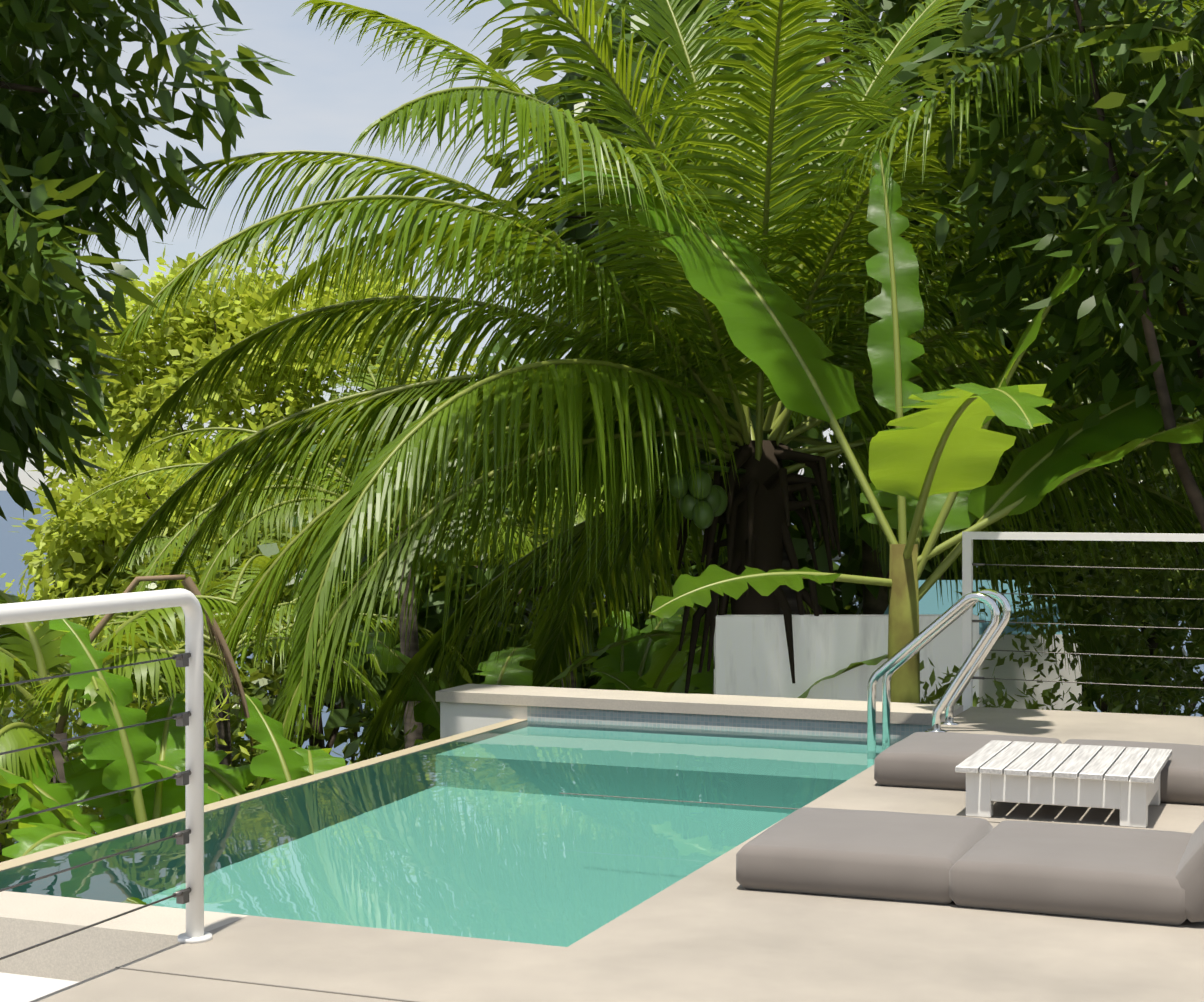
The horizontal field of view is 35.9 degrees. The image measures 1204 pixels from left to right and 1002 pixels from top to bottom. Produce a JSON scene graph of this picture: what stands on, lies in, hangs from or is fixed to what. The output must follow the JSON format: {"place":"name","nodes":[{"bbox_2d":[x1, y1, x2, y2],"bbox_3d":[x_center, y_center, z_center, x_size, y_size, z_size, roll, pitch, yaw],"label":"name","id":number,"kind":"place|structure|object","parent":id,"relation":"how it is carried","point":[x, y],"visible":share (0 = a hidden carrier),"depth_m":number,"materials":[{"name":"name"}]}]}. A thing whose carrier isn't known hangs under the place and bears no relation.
{"place":"outdoors","nodes":[
{"label":"outdoors","id":0,"kind":"place"},
{"bbox_2d":[0,891,248,981],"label":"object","id":1,"kind":"structure","parent":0,"point":[27,920],"depth_m":5.62,"materials":[{"name":"beige concrete"}]},
{"bbox_2d":[0,719,526,871],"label":"pool edge","id":2,"kind":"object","parent":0,"point":[59,850],"depth_m":8.50,"materials":[{"name":"beige stone"}]},
{"bbox_2d":[0,0,1171,490],"label":"sky","id":3,"kind":"structure","parent":0,"point":[330,99],"materials":[{"name":"blue"}]},
{"bbox_2d":[0,491,1203,842],"bbox_3d":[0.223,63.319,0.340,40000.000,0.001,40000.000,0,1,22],"label":"sea","id":4,"kind":"structure","parent":0,"point":[14,545],"depth_m":1735.46,"materials":[{"name":"blue liquid"}]},
{"bbox_3d":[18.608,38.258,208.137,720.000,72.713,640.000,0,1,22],"label":"hillside terrain","id":5,"kind":"structure","parent":0,"visible":0},
{"bbox_2d":[3,834,13,846],"bbox_3d":[-4.305,4.843,10.273,3.426,6.151,3.947,0,1,-22],"label":"bush","id":6,"kind":"object","parent":5,"relation":"on","point":[8,842],"visible":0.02,"depth_m":10.47,"materials":[{"name":"green plant"}]},
{"bbox_2d":[0,698,52,861],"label":"tree","id":7,"kind":"object","parent":5,"relation":"on","point":[48,718],"depth_m":28.50,"materials":[{"name":"green plant"}]},
{"bbox_2d":[0,972,77,1001],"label":"landing slab","id":8,"kind":"structure","parent":5,"relation":"on","point":[18,988],"depth_m":5.52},
{"bbox_2d":[0,149,131,521],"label":"dark tree","id":9,"kind":"object","parent":5,"relation":"on","point":[35,392],"visible":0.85,"depth_m":11.88,"materials":[{"name":"green plant"}]},
{"bbox_2d":[0,618,209,858],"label":"banana plant","id":10,"kind":"object","parent":5,"relation":"on","point":[127,750],"visible":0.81,"depth_m":9.54,"materials":[{"name":"green plant"}]},
{"bbox_2d":[0,590,247,791],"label":"palm plant","id":11,"kind":"object","parent":5,"relation":"on","point":[29,655],"visible":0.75,"depth_m":10.06,"materials":[{"name":"green"}]},
{"bbox_2d":[55,574,253,756],"bbox_3d":[-2.494,0.956,10.416,1.071,1.093,0.332,0,0,-1],"label":"dead palm frond","id":12,"kind":"object","parent":11,"relation":"attached to","point":[188,583],"visible":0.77,"depth_m":10.36,"materials":[{"name":"brown plant"}]},
{"bbox_2d":[0,538,254,862],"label":"tree","id":13,"kind":"object","parent":5,"relation":"on","point":[8,802],"visible":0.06,"depth_m":16.81,"materials":[{"name":"green plant"}]},
{"bbox_2d":[0,0,294,496],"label":"dark tree","id":14,"kind":"object","parent":5,"relation":"on","point":[68,119],"visible":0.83,"depth_m":13.05,"materials":[{"name":"green plant"}]},
{"bbox_2d":[8,420,314,682],"bbox_3d":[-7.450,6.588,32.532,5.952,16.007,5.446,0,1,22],"label":"shrub","id":15,"kind":"object","parent":5,"relation":"on","point":[89,536],"visible":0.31,"depth_m":31.15,"materials":[{"name":"green plant"}]},
{"bbox_2d":[80,694,345,803],"bbox_3d":[-2.036,4.237,10.129,1.271,6.255,2.430,0,0,1],"label":"banana plant","id":16,"kind":"object","parent":5,"relation":"on","point":[279,761],"visible":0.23,"depth_m":10.42,"materials":[{"name":"green plant"}]},
{"bbox_2d":[0,535,474,765],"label":"palm","id":17,"kind":"object","parent":5,"relation":"on","point":[274,636],"visible":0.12,"depth_m":23.18,"materials":[{"name":"green plant"}]},
{"bbox_2d":[31,233,499,748],"bbox_3d":[-6.761,5.404,37.816,9.536,21.717,9.998,0,1,22],"label":"tree","id":18,"kind":"object","parent":5,"relation":"on","point":[199,338],"visible":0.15,"depth_m":35.51,"materials":[{"name":"green plant"}]},
{"bbox_2d":[69,484,537,790],"bbox_3d":[-4.734,6.393,30.006,8.189,13.366,7.460,0,1,-38],"label":"palm tree","id":19,"kind":"object","parent":5,"relation":"on","point":[254,684],"visible":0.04,"depth_m":28.01,"materials":[{"name":"green plant"}]},
{"bbox_2d":[268,720,427,780],"bbox_3d":[-1.325,5.312,15.126,4.634,7.082,4.953,0,1,22],"label":"bush below pool","id":20,"kind":"object","parent":5,"relation":"on","point":[392,742],"depth_m":15.17,"materials":[{"name":"green plant"}]},
{"bbox_2d":[73,335,676,748],"bbox_3d":[-2.221,4.088,20.142,6.283,11.620,6.323,0,0,5],"label":"palm","id":21,"kind":"object","parent":5,"relation":"on","point":[209,575],"visible":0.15,"depth_m":19.35,"materials":[{"name":"green plant"}]},
{"bbox_2d":[440,702,526,738],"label":"pool wall","id":22,"kind":"structure","parent":5,"relation":"on","point":[456,718],"depth_m":11.55,"materials":[{"name":"white paint"}]},
{"bbox_2d":[436,684,962,724],"bbox_3d":[0.537,1.225,11.239,3.208,0.065,0.475,0,1,22],"label":"pool coping","id":23,"kind":"object","parent":22,"relation":"on","point":[790,708],"visible":0.79,"depth_m":11.11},
{"bbox_2d":[527,706,931,738],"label":"pool wall","id":24,"kind":"structure","parent":22,"relation":"attached to","point":[736,723],"depth_m":10.95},
{"bbox_2d":[319,475,693,754],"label":"tree","id":25,"kind":"object","parent":5,"relation":"on","point":[327,733],"depth_m":41.72,"materials":[{"name":"green plant"}]},
{"bbox_2d":[342,620,713,745],"bbox_3d":[-0.705,3.210,14.886,2.853,4.576,3.082,0,1,-29],"label":"plant","id":26,"kind":"object","parent":5,"relation":"on","point":[516,674],"visible":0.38,"depth_m":14.95,"materials":[{"name":"green plant"}]},
{"bbox_2d":[257,317,889,759],"bbox_3d":[0.157,4.190,26.963,9.899,14.479,9.038,0,1,22],"label":"tree","id":27,"kind":"object","parent":5,"relation":"on","point":[347,717],"visible":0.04,"depth_m":25.48,"materials":[{"name":"green plant"}]},
{"bbox_2d":[340,411,813,687],"bbox_3d":[-0.354,4.611,22.860,6.365,11.625,6.190,0,0,-4],"label":"palm","id":28,"kind":"object","parent":5,"relation":"on","point":[693,609],"visible":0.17,"depth_m":21.96,"materials":[{"name":"green plant"}]},
{"bbox_2d":[30,707,1203,1001],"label":"deck terrace","id":29,"kind":"structure","parent":5,"relation":"on","point":[714,931],"depth_m":5.25,"materials":[{"name":"concrete"}]},
{"bbox_2d":[0,588,211,959],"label":"railing","id":30,"kind":"object","parent":29,"relation":"on","point":[191,720],"visible":1,"depth_m":5.33,"materials":[{"name":"white metal"}]},
{"bbox_2d":[115,793,999,1001],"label":"deck joints","id":31,"kind":"object","parent":29,"relation":"on","point":[393,998],"visible":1,"depth_m":4.98,"materials":[{"name":"grey"}]},
{"bbox_2d":[736,807,992,903],"bbox_3d":[0.910,1.188,6.318,0.723,0.160,0.823,0,1,20],"label":"lounge cushion","id":32,"kind":"object","parent":29,"relation":"on","point":[902,856],"visible":0.79,"depth_m":6.01,"materials":[{"name":"fabric"}]},
{"bbox_2d":[867,589,1010,750],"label":"pool handrails","id":33,"kind":"object","parent":29,"relation":"on","point":[971,664],"visible":0.96,"depth_m":10.08,"materials":[{"name":"silver metal"}]},
{"bbox_2d":[874,732,1061,789],"bbox_3d":[1.672,1.171,8.403,0.723,0.160,0.822,0,1,21],"label":"back cushion","id":34,"kind":"object","parent":29,"relation":"on","point":[925,759],"visible":0.52,"depth_m":8.13,"materials":[{"name":"fabric"}]},
{"bbox_2d":[955,740,1171,827],"bbox_3d":[1.909,1.155,7.620,0.760,0.205,0.827,0,1,22],"label":"slat table","id":35,"kind":"object","parent":29,"relation":"on","point":[1126,782],"visible":1,"depth_m":7.35,"materials":[{"name":"white paint"}]},
{"bbox_2d":[949,820,1192,924],"bbox_3d":[1.571,1.190,6.044,0.724,0.160,0.823,0,1,23],"label":"lounge cushion","id":36,"kind":"object","parent":29,"relation":"on","point":[1113,873],"visible":0.83,"depth_m":5.75,"materials":[{"name":"fabric"}]},
{"bbox_2d":[962,531,1203,710],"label":"railing","id":37,"kind":"object","parent":29,"relation":"attached to","point":[968,564],"visible":0.71,"depth_m":10.97,"materials":[{"name":"white metal"}]},
{"bbox_2d":[1063,739,1203,804],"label":"back cushion","id":38,"kind":"object","parent":29,"relation":"on","point":[1182,777],"visible":0.25,"depth_m":7.71,"materials":[{"name":"fabric"}]},
{"bbox_2d":[1175,821,1203,921],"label":"lounge cushion","id":39,"kind":"object","parent":29,"relation":"on","point":[1189,876],"visible":0.73,"depth_m":5.53,"materials":[{"name":"fabric"}]},
{"bbox_2d":[73,0,1203,789],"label":"coconut palm","id":40,"kind":"object","parent":5,"relation":"on","point":[611,418],"depth_m":13.58,"materials":[{"name":"green plant"}]},
{"bbox_2d":[590,598,730,692],"bbox_3d":[1.121,3.113,15.979,3.090,4.953,1.945,0,1,43],"label":"plant","id":41,"kind":"object","parent":5,"relation":"on","point":[660,665],"visible":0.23,"depth_m":16.47,"materials":[{"name":"green plant"}]},
{"bbox_2d":[588,596,887,697],"bbox_3d":[0.798,3.285,14.545,3.479,5.030,2.989,0,1,-42],"label":"plant","id":42,"kind":"object","parent":5,"relation":"on","point":[703,680],"visible":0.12,"depth_m":15.07,"materials":[{"name":"green plant"}]},
{"bbox_2d":[483,0,1201,614],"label":"tree","id":43,"kind":"object","parent":5,"relation":"on","point":[875,600],"visible":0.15,"depth_m":21.83,"materials":[{"name":"green plant"}]},
{"bbox_2d":[714,614,978,706],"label":"neighbour wall","id":44,"kind":"structure","parent":5,"relation":"on","point":[751,654],"depth_m":14.06,"materials":[{"name":"white paint"}]},
{"bbox_2d":[550,148,1203,702],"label":"banana plant","id":45,"kind":"object","parent":5,"relation":"on","point":[932,470],"visible":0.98,"depth_m":11.85,"materials":[{"name":"green plant"}]},
{"bbox_2d":[883,580,1081,710],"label":"wall","id":46,"kind":"structure","parent":5,"relation":"on","point":[929,603],"depth_m":17.73,"materials":[{"name":"teal"}]},
{"bbox_2d":[811,0,1203,715],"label":"tree","id":47,"kind":"object","parent":5,"relation":"on","point":[1137,674],"visible":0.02,"depth_m":23.80,"materials":[{"name":"green plant"}]},
{"bbox_2d":[920,658,1122,712],"bbox_3d":[2.702,4.387,12.984,2.852,6.604,3.205,0,1,22],"label":"bush","id":48,"kind":"object","parent":5,"relation":"on","point":[1047,695],"visible":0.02,"depth_m":13.13,"materials":[{"name":"green plant"}]},
{"bbox_2d":[876,0,1203,531],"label":"dark tree","id":49,"kind":"object","parent":5,"relation":"on","point":[1142,255],"visible":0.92,"depth_m":11.79,"materials":[{"name":"green plant"}]},
{"bbox_2d":[955,408,1203,716],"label":"bush","id":50,"kind":"object","parent":5,"relation":"on","point":[1143,547],"visible":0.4,"depth_m":14.77,"materials":[{"name":"green plant"}]},
{"bbox_2d":[1017,292,1203,716],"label":"bush","id":51,"kind":"object","parent":5,"relation":"on","point":[1134,618],"visible":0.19,"depth_m":15.26,"materials":[{"name":"green plant"}]},
{"bbox_3d":[-0.278,1.926,8.364,2.590,1.350,5.530,0,1,22],"label":"pool","id":52,"kind":"object","parent":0,"visible":0},
{"bbox_2d":[0,720,902,946],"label":"pool water","id":53,"kind":"structure","parent":52,"relation":"in","point":[493,835],"depth_m":7.69,"materials":[{"name":"teal liquid"}]}
]}

